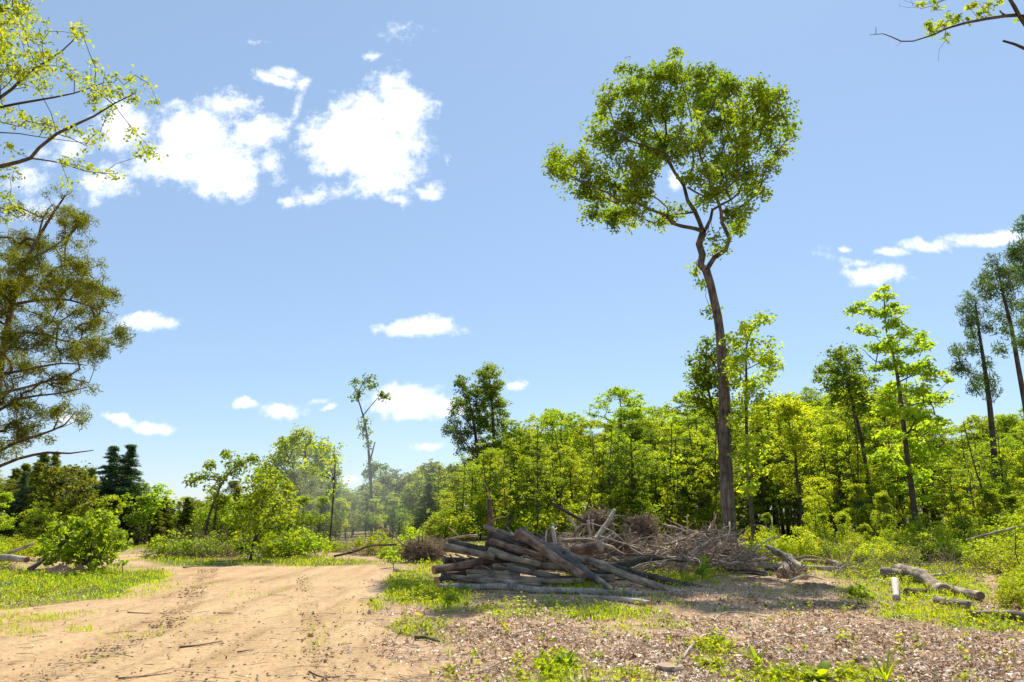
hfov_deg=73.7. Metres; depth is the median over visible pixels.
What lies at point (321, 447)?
bare trunk tree
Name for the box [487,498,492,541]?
snag
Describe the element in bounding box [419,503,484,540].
shrub
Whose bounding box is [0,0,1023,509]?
sky
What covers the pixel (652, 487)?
understory tree
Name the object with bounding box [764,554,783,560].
shrub
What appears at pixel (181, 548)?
shrub
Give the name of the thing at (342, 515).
understory tree
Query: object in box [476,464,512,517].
slim tree
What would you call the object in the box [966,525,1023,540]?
dead limb
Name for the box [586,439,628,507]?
slim tree
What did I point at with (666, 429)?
slim tree
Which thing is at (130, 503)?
fresh green tree
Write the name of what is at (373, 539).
shrub
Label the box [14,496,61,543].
understory tree
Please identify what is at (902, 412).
tulip tree
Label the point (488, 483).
slim tree
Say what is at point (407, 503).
slim tree
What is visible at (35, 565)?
log
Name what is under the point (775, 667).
weed plant
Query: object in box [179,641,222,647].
fallen branch
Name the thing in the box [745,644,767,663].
weed plant
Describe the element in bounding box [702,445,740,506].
slim tree
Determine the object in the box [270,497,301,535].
understory tree
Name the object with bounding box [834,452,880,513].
slim tree
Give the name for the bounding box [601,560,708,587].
log
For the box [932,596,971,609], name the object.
log
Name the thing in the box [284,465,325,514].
forest tree
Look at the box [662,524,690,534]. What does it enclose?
dead limb
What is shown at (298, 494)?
cedar tree
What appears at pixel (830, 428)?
slim tree
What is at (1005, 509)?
understory tree
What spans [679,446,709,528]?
thin tree
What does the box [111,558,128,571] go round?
bush
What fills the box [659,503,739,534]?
shrub
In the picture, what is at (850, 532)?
shrub
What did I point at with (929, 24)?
oak tree
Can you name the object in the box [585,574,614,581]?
log
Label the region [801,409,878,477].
forest tree
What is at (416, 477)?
forest tree
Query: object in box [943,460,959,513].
thin tree
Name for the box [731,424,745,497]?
forest tree
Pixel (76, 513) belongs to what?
understory tree
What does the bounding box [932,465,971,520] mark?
slim tree
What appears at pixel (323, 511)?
slim tree
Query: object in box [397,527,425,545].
shrub
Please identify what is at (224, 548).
shrub
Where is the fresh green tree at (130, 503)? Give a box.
[120,481,158,544]
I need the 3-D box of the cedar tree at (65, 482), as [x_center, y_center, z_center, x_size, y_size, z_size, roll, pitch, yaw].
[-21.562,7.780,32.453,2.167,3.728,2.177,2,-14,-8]
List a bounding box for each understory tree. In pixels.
[0,492,17,542]
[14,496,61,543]
[51,498,84,534]
[59,497,95,533]
[93,494,127,523]
[122,495,152,542]
[172,496,194,524]
[185,496,220,539]
[194,500,208,533]
[200,504,238,538]
[205,494,234,539]
[223,493,263,544]
[260,501,293,537]
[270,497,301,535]
[290,496,315,536]
[308,496,330,538]
[312,499,328,530]
[327,497,350,540]
[347,502,363,534]
[356,501,375,535]
[363,498,388,537]
[382,499,403,538]
[385,501,413,538]
[438,498,455,537]
[466,494,486,539]
[467,499,493,539]
[499,490,529,529]
[524,498,546,524]
[543,475,591,510]
[548,497,580,533]
[589,493,611,510]
[607,488,636,533]
[623,487,658,522]
[630,463,661,516]
[660,494,685,534]
[687,489,719,533]
[712,495,739,529]
[736,479,760,525]
[736,498,770,531]
[766,466,790,535]
[767,462,817,536]
[803,495,839,533]
[825,491,856,533]
[845,497,881,532]
[878,490,904,532]
[895,498,930,534]
[898,489,922,527]
[920,490,947,534]
[942,499,977,527]
[967,501,996,528]
[992,494,1021,530]
[1000,477,1023,516]
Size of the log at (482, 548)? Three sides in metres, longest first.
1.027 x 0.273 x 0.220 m
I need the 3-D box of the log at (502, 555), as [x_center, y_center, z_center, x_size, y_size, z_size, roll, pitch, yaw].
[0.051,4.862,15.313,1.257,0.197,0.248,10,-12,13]
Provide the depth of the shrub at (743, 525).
42.26 m
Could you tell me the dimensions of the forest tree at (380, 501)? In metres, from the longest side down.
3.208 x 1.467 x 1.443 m
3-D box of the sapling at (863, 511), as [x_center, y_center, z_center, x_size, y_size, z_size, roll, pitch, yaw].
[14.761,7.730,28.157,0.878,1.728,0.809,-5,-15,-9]
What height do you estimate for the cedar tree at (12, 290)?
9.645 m
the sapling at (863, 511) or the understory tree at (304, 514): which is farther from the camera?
the understory tree at (304, 514)
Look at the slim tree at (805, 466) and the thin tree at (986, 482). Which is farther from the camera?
the slim tree at (805, 466)
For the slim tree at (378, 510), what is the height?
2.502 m
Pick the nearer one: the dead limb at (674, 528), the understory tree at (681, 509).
the dead limb at (674, 528)
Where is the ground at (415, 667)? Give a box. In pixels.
[0,510,1023,681]
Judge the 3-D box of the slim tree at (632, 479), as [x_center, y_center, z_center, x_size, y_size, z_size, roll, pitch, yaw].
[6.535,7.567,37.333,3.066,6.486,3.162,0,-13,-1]
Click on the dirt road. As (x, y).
(345, 579)
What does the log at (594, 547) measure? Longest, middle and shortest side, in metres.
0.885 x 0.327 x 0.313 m
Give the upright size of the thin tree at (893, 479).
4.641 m
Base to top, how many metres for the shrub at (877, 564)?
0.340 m
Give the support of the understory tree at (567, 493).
on the ground at (415, 667)
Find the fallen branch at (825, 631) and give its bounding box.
[810,622,839,636]
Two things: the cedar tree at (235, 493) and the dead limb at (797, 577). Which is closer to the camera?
the dead limb at (797, 577)
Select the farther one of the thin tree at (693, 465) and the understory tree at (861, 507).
the thin tree at (693, 465)
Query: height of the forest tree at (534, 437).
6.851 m
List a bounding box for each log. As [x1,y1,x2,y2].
[0,554,29,562]
[8,543,33,553]
[27,558,46,570]
[393,568,405,571]
[431,558,500,574]
[433,569,473,585]
[437,582,643,596]
[440,571,460,575]
[442,542,494,560]
[442,557,472,563]
[448,539,478,549]
[449,567,472,571]
[451,574,541,586]
[466,569,519,575]
[466,574,584,584]
[473,565,492,569]
[478,545,520,556]
[479,556,526,565]
[483,524,518,539]
[485,542,523,556]
[487,531,547,559]
[487,547,541,567]
[489,538,545,561]
[493,562,566,571]
[507,565,559,577]
[514,529,586,579]
[519,527,614,589]
[560,576,575,577]
[569,551,685,591]
[570,540,603,554]
[578,595,651,605]
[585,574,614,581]
[597,555,689,570]
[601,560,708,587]
[714,555,781,572]
[735,569,771,575]
[764,566,797,570]
[766,545,807,572]
[776,554,795,576]
[802,559,823,563]
[806,565,856,570]
[825,558,844,565]
[880,566,905,579]
[892,563,951,594]
[903,588,934,595]
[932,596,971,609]
[936,579,984,599]
[969,610,1023,620]
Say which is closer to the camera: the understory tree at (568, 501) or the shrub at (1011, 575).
the shrub at (1011, 575)
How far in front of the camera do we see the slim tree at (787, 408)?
35.05 m
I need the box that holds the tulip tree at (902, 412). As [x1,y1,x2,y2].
[842,283,959,534]
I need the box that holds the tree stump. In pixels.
[657,662,683,672]
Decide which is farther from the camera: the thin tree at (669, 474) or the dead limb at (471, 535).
the thin tree at (669, 474)
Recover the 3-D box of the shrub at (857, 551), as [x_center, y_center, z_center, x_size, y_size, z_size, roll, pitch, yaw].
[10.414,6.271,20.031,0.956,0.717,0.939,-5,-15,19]
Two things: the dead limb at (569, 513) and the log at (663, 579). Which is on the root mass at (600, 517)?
the dead limb at (569, 513)
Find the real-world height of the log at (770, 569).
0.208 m
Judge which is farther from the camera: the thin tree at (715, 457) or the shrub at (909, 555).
the thin tree at (715, 457)
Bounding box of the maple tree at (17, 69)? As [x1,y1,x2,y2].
[0,0,168,228]
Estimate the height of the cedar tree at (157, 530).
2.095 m
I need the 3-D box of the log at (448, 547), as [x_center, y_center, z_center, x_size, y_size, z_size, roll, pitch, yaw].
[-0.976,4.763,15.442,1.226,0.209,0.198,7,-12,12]
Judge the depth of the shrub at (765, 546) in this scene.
22.51 m
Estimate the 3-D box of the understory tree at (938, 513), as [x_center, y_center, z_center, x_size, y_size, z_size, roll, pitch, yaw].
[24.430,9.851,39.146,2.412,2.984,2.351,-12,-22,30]
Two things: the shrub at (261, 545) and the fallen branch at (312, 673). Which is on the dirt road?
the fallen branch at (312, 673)
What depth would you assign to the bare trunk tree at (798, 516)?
41.24 m
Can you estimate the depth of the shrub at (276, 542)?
24.34 m
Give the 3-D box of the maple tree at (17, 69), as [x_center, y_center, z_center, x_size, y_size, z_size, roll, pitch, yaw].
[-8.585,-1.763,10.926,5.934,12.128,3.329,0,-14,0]
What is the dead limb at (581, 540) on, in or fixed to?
on the brush
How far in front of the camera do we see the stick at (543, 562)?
15.27 m
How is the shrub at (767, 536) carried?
on the ground at (415, 667)
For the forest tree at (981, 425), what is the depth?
46.26 m
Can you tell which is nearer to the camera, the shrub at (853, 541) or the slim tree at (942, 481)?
the shrub at (853, 541)
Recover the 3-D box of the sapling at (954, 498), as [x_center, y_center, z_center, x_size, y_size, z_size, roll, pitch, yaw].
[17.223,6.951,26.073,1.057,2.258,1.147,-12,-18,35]
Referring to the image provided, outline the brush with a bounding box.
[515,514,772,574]
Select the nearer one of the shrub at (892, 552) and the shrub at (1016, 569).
the shrub at (1016, 569)
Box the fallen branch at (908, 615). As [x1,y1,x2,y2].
[892,614,933,617]
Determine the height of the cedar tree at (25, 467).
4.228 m
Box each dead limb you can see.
[447,534,477,539]
[551,526,556,544]
[553,504,585,522]
[561,538,613,549]
[567,515,576,535]
[574,519,594,537]
[593,508,615,539]
[600,504,628,523]
[611,546,624,553]
[661,532,698,545]
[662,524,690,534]
[667,519,716,532]
[711,572,774,576]
[788,575,822,581]
[796,555,822,559]
[835,563,857,576]
[962,552,997,569]
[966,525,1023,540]
[1015,532,1019,564]
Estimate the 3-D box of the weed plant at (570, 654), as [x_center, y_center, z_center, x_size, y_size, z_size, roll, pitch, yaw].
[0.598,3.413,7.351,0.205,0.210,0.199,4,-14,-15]
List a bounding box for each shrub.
[0,536,21,546]
[0,538,11,561]
[0,546,23,564]
[4,534,40,556]
[31,536,85,557]
[139,527,206,558]
[154,541,189,557]
[173,541,209,557]
[187,540,225,556]
[198,529,231,550]
[207,540,240,555]
[218,534,246,545]
[243,530,290,555]
[260,531,300,555]
[261,524,329,556]
[264,541,301,557]
[275,528,335,555]
[312,536,348,551]
[327,541,348,551]
[351,530,402,554]
[377,541,411,557]
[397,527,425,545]
[402,517,421,534]
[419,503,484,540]
[419,509,468,540]
[422,508,465,537]
[479,500,562,534]
[483,516,534,538]
[504,508,547,535]
[523,503,593,536]
[528,523,550,535]
[550,501,619,537]
[604,514,627,534]
[608,516,658,535]
[635,501,705,539]
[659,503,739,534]
[698,513,760,535]
[720,513,744,533]
[737,526,776,543]
[740,531,795,557]
[747,533,783,554]
[751,531,779,542]
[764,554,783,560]
[778,524,818,560]
[794,533,833,557]
[806,539,852,559]
[828,522,871,548]
[839,533,869,554]
[841,539,873,554]
[850,543,884,562]
[851,554,869,565]
[861,558,888,566]
[861,561,876,571]
[863,541,914,562]
[868,541,926,562]
[871,527,905,551]
[874,543,900,563]
[877,531,933,562]
[886,523,949,558]
[908,531,944,561]
[921,521,969,536]
[923,524,969,556]
[927,518,986,542]
[937,537,973,562]
[937,541,980,560]
[954,529,984,547]
[961,537,1003,570]
[963,512,1023,539]
[968,544,1023,572]
[970,538,990,551]
[973,537,1023,567]
[981,540,1023,560]
[981,550,1023,574]
[985,513,1023,544]
[987,535,1023,546]
[987,580,1023,608]
[990,535,1023,562]
[990,570,1023,607]
[991,531,1023,545]
[992,570,1021,585]
[994,573,1023,597]
[995,567,1023,585]
[1001,541,1023,558]
[1008,532,1023,544]
[1008,561,1023,580]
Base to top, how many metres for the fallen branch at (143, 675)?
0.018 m
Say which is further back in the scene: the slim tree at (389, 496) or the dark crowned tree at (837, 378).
the slim tree at (389, 496)
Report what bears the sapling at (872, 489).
on the ground at (415, 667)
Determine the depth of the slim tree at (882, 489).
35.39 m
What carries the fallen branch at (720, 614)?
on the ground at (415, 667)
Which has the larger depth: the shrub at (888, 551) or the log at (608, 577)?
the shrub at (888, 551)
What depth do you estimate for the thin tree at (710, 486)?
37.97 m
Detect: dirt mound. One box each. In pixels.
[0,563,18,570]
[42,563,75,573]
[75,563,86,571]
[731,577,776,582]
[795,582,834,588]
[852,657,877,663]
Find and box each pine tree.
[946,289,1003,512]
[970,252,1023,413]
[1000,214,1023,357]
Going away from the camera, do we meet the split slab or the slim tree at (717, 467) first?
the split slab
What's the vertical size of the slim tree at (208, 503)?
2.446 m
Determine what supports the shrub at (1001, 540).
on the ground at (415, 667)
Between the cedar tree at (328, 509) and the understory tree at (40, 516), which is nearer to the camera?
the understory tree at (40, 516)
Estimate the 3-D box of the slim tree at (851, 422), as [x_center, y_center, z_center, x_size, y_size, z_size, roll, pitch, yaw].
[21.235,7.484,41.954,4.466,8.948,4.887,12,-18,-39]
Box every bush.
[29,507,133,570]
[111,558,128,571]
[385,546,404,567]
[440,588,462,608]
[692,555,714,578]
[842,582,876,604]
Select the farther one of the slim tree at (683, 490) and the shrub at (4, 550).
the slim tree at (683, 490)
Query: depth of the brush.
18.57 m
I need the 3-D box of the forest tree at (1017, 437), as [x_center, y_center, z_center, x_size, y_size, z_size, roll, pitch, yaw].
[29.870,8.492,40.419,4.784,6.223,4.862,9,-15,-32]
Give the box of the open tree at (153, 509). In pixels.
[141,483,176,545]
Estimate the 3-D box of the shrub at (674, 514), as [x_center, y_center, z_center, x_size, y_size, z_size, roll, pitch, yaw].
[8.351,9.830,37.284,4.740,2.230,5.034,-4,-14,15]
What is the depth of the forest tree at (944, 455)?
47.06 m
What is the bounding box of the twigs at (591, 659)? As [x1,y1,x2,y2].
[0,583,1023,681]
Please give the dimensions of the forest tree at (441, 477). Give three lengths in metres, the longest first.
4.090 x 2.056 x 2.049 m
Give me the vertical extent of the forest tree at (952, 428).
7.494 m
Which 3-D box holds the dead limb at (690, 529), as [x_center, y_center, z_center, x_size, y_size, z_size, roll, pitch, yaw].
[5.191,5.382,19.716,1.436,0.232,0.186,10,-12,11]
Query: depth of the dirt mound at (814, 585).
14.42 m
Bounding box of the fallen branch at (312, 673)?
[308,671,354,677]
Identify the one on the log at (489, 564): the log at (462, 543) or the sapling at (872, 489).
the log at (462, 543)
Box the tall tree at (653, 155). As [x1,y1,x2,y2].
[540,46,802,542]
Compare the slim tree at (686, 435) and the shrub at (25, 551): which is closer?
the shrub at (25, 551)
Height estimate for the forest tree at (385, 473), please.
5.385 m
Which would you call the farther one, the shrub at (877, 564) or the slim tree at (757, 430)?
the slim tree at (757, 430)
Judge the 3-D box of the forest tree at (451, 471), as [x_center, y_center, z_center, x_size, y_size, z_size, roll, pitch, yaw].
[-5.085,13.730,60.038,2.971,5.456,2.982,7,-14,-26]
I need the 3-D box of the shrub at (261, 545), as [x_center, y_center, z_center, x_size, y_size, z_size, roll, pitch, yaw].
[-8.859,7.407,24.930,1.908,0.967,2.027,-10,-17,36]
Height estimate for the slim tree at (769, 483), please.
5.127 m
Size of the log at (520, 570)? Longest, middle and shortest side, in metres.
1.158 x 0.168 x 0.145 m
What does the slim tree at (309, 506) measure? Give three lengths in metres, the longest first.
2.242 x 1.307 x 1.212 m
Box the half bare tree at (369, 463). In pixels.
[348,373,390,535]
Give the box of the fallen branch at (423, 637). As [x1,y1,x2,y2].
[414,636,439,641]
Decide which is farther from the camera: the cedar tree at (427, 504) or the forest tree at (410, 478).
the forest tree at (410, 478)
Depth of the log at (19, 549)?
20.27 m
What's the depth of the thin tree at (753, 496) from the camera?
38.52 m
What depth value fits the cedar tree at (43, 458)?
52.87 m
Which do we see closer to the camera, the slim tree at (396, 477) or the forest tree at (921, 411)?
the slim tree at (396, 477)
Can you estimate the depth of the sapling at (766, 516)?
26.04 m
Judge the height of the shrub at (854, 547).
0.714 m
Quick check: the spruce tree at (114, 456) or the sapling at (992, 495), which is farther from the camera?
the spruce tree at (114, 456)
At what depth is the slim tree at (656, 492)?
39.99 m
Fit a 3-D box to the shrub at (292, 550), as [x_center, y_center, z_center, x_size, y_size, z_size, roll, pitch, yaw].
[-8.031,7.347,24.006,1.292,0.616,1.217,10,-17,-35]
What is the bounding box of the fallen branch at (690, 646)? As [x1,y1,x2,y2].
[681,633,737,658]
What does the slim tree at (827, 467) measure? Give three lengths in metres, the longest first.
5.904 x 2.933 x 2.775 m
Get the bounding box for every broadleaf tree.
[440,373,488,481]
[471,359,513,482]
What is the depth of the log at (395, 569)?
17.84 m
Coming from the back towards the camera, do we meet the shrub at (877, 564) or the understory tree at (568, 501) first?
the understory tree at (568, 501)
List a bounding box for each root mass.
[373,524,457,562]
[537,530,564,544]
[567,503,625,535]
[600,523,645,551]
[616,508,666,542]
[771,559,815,579]
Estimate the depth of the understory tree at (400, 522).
38.52 m
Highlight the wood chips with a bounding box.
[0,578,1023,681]
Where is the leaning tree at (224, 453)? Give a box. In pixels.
[181,449,262,542]
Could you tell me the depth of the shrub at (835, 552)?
21.41 m
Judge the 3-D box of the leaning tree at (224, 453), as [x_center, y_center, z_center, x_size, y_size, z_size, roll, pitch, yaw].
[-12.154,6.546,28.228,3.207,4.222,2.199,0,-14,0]
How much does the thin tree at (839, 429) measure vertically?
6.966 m
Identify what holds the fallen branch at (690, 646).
on the ground at (415, 667)
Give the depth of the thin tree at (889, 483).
35.41 m
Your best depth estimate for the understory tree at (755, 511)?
37.83 m
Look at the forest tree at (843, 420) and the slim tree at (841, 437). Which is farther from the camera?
the forest tree at (843, 420)
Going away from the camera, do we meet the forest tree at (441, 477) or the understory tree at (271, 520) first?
the understory tree at (271, 520)
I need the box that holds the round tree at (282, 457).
[248,423,350,493]
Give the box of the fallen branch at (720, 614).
[714,611,766,621]
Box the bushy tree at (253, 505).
[219,461,306,560]
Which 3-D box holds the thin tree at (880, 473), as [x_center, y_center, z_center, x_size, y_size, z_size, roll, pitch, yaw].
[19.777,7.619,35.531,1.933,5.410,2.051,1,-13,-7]
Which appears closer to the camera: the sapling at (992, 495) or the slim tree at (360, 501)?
the sapling at (992, 495)
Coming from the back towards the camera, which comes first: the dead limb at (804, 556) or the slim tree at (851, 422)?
the slim tree at (851, 422)
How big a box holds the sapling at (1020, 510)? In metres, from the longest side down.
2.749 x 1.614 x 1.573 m
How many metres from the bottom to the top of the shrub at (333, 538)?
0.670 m
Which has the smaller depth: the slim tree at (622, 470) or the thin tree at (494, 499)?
the thin tree at (494, 499)
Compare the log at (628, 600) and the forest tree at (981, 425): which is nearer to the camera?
the log at (628, 600)
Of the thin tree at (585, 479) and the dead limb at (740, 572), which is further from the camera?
the thin tree at (585, 479)
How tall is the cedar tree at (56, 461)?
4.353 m
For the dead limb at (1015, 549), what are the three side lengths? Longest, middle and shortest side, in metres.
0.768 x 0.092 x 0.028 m
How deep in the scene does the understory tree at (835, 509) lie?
34.42 m
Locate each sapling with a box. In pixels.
[760,512,778,535]
[801,476,834,536]
[801,494,828,540]
[813,513,835,546]
[833,511,851,545]
[840,483,872,536]
[855,522,876,543]
[859,507,872,540]
[861,484,886,536]
[867,492,897,530]
[869,510,881,536]
[871,492,901,539]
[876,513,903,540]
[904,512,928,540]
[927,521,944,540]
[943,501,968,529]
[947,493,977,533]
[964,486,1008,536]
[979,491,1009,527]
[1005,499,1023,531]
[1013,496,1022,529]
[1014,494,1023,521]
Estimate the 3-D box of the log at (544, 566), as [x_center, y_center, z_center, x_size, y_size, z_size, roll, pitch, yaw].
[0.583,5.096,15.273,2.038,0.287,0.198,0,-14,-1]
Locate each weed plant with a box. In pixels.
[537,655,558,668]
[559,648,577,666]
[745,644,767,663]
[771,664,792,676]
[799,660,834,679]
[865,646,901,680]
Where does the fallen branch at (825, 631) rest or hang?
on the ground at (415, 667)
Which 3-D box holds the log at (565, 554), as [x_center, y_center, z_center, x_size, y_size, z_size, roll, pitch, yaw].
[1.211,4.792,14.908,0.614,0.351,3.106,10,4,-36]
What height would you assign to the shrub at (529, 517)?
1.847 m
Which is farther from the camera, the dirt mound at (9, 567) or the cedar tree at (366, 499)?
the cedar tree at (366, 499)
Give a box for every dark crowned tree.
[681,332,741,453]
[810,341,885,523]
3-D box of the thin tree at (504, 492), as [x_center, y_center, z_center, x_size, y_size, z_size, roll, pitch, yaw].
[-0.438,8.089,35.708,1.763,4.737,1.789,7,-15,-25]
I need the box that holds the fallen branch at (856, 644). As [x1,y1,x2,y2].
[831,636,924,658]
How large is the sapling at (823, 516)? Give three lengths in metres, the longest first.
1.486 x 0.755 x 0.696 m
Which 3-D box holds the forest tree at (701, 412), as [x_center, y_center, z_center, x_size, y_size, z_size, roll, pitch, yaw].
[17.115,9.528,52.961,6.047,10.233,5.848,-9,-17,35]
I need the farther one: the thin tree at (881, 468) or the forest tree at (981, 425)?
the forest tree at (981, 425)
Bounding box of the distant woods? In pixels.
[0,400,1022,520]
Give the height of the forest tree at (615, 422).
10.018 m
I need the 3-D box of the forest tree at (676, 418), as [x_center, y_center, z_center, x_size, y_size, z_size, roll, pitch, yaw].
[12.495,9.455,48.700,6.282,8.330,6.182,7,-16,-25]
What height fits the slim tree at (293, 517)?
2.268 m
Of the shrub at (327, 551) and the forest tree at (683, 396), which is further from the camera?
the forest tree at (683, 396)
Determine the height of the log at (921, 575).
0.388 m
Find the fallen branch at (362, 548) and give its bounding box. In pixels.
[334,543,396,556]
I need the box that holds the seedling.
[516,591,525,616]
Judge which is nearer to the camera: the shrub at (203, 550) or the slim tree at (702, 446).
the shrub at (203, 550)
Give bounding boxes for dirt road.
[0,552,410,681]
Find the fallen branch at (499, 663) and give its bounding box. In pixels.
[478,656,528,672]
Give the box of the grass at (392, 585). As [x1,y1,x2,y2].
[0,540,1023,681]
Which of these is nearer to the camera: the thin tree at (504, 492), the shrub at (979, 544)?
the shrub at (979, 544)
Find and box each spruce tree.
[0,471,35,539]
[73,445,141,539]
[96,444,160,542]
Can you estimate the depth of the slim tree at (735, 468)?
39.35 m
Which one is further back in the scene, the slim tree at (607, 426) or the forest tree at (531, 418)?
the forest tree at (531, 418)
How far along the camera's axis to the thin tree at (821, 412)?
36.20 m
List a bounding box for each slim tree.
[0,478,28,512]
[180,497,202,532]
[202,496,212,527]
[282,499,296,531]
[294,494,312,530]
[297,498,316,532]
[308,501,334,536]
[330,499,346,538]
[335,484,352,536]
[339,493,360,538]
[341,493,365,536]
[364,482,389,531]
[368,495,384,525]
[382,468,412,534]
[383,493,399,536]
[397,486,417,524]
[399,484,420,520]
[405,458,449,516]
[430,490,455,533]
[443,472,472,535]
[451,461,489,524]
[461,471,488,510]
[473,451,509,513]
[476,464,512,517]
[491,419,538,502]
[508,455,545,522]
[516,443,564,512]
[518,437,558,509]
[543,452,575,511]
[544,448,589,509]
[548,456,590,513]
[576,467,611,535]
[577,423,630,535]
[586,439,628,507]
[592,431,635,513]
[604,420,658,533]
[604,437,640,511]
[621,447,671,509]
[638,456,675,515]
[656,425,690,502]
[658,436,707,536]
[668,429,710,518]
[677,415,717,502]
[682,437,719,516]
[698,450,743,513]
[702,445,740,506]
[707,452,746,512]
[717,309,785,555]
[733,391,827,537]
[734,442,776,534]
[737,449,783,523]
[742,400,798,535]
[761,399,831,540]
[785,449,826,511]
[791,426,837,504]
[804,424,867,523]
[809,438,846,536]
[827,390,890,537]
[827,435,866,535]
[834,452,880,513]
[855,430,891,537]
[870,443,925,530]
[873,438,918,535]
[896,423,944,531]
[896,429,947,530]
[924,456,965,521]
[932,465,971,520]
[943,466,973,532]
[943,468,979,515]
[964,454,1012,508]
[975,463,1014,521]
[984,448,1023,512]
[997,449,1023,513]
[1008,461,1023,509]
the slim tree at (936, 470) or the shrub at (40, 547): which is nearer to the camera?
the shrub at (40, 547)
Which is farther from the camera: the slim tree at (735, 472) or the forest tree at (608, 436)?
the forest tree at (608, 436)
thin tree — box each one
[427,461,452,536]
[445,453,476,538]
[468,438,501,517]
[485,470,501,527]
[490,452,523,531]
[494,446,524,508]
[508,426,560,535]
[508,445,522,507]
[527,420,567,510]
[543,433,573,532]
[566,431,610,536]
[576,454,619,508]
[585,426,642,508]
[590,444,630,521]
[620,444,651,514]
[634,439,661,505]
[648,437,698,538]
[655,412,682,535]
[656,450,677,533]
[658,416,712,530]
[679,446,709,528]
[688,414,751,532]
[694,452,719,529]
[697,459,717,513]
[709,444,755,508]
[749,424,783,525]
[760,422,805,536]
[793,447,839,507]
[806,435,852,536]
[806,438,835,535]
[818,401,869,491]
[824,457,861,512]
[828,395,887,533]
[829,435,871,534]
[831,441,862,530]
[835,413,886,531]
[842,417,886,502]
[863,451,905,530]
[870,420,933,531]
[878,436,906,530]
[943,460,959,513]
[945,448,983,516]
[946,435,999,511]
[951,422,1004,517]
[954,446,988,524]
[960,434,1023,507]
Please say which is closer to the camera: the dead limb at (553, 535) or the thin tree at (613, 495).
the dead limb at (553, 535)
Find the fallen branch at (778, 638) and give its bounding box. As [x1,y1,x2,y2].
[744,630,815,644]
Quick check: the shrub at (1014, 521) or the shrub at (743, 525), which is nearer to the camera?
the shrub at (1014, 521)
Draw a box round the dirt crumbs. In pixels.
[1,569,390,681]
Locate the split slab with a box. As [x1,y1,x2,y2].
[891,577,899,600]
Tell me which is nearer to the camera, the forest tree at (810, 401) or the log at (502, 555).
the log at (502, 555)
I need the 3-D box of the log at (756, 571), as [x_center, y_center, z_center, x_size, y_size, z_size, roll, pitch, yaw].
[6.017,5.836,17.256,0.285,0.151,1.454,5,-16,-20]
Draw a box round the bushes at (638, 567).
[148,524,1022,583]
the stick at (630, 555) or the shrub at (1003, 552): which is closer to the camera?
the stick at (630, 555)
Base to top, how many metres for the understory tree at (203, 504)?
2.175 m
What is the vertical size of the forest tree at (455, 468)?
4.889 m
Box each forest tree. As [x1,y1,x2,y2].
[0,470,9,492]
[219,480,244,494]
[280,470,308,497]
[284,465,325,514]
[294,467,332,500]
[301,478,325,524]
[352,485,365,505]
[360,466,382,498]
[369,488,383,532]
[375,468,396,527]
[375,476,398,527]
[392,480,414,519]
[393,473,422,511]
[396,473,423,520]
[424,471,455,496]
[433,475,452,514]
[439,463,465,514]
[446,466,466,515]
[464,442,500,493]
[464,456,493,517]
[471,457,502,511]
[478,447,508,498]
[494,439,525,507]
[507,434,549,503]
[522,407,571,514]
[534,408,594,498]
[536,443,573,510]
[560,422,595,507]
[564,418,612,501]
[571,386,665,489]
[593,433,624,492]
[602,418,626,483]
[610,406,668,487]
[626,419,678,490]
[628,425,674,499]
[634,405,677,448]
[646,415,717,488]
[652,388,742,504]
[659,409,699,487]
[664,432,690,490]
[688,426,719,504]
[695,399,754,490]
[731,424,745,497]
[732,419,790,533]
[750,428,800,533]
[759,424,784,530]
[771,385,825,427]
[786,410,834,522]
[790,406,833,527]
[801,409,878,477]
[819,374,886,454]
[823,411,878,497]
[859,385,925,524]
[872,387,954,522]
[889,410,969,535]
[893,397,942,515]
[920,438,969,520]
[925,415,958,519]
[930,424,984,498]
[955,414,1001,450]
[955,416,1019,480]
[957,446,1015,505]
[965,436,1023,489]
[976,431,1023,492]
[994,413,1022,467]
[998,424,1022,433]
[1008,407,1023,432]
[1012,438,1023,477]
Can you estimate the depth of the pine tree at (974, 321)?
35.81 m
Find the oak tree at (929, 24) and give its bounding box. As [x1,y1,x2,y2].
[872,0,1023,59]
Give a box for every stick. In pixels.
[455,553,491,569]
[523,555,573,575]
[611,554,655,555]
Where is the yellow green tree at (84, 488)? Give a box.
[32,460,102,526]
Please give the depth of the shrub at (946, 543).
20.97 m
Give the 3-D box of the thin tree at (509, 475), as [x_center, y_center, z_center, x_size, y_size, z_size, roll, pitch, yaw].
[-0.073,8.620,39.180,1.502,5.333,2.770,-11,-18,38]
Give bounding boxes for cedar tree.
[0,183,136,467]
[0,467,23,507]
[0,501,11,540]
[7,493,43,543]
[11,450,69,526]
[12,461,44,511]
[16,462,31,489]
[30,451,51,477]
[31,493,58,536]
[59,466,70,510]
[75,467,99,516]
[91,483,109,510]
[111,496,132,540]
[139,501,169,543]
[140,497,178,542]
[169,500,176,525]
[171,497,198,540]
[180,500,196,537]
[214,487,251,543]
[284,490,306,535]
[309,475,357,529]
[311,483,342,537]
[354,487,382,529]
[405,481,452,536]
[416,477,441,522]
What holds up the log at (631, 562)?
on the log at (663, 579)
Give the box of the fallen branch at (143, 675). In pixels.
[118,672,171,678]
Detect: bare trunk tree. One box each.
[296,439,346,550]
[788,465,800,535]
[810,464,855,541]
[865,461,908,528]
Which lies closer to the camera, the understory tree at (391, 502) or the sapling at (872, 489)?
the sapling at (872, 489)
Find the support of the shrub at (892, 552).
on the ground at (415, 667)
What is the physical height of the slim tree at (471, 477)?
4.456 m

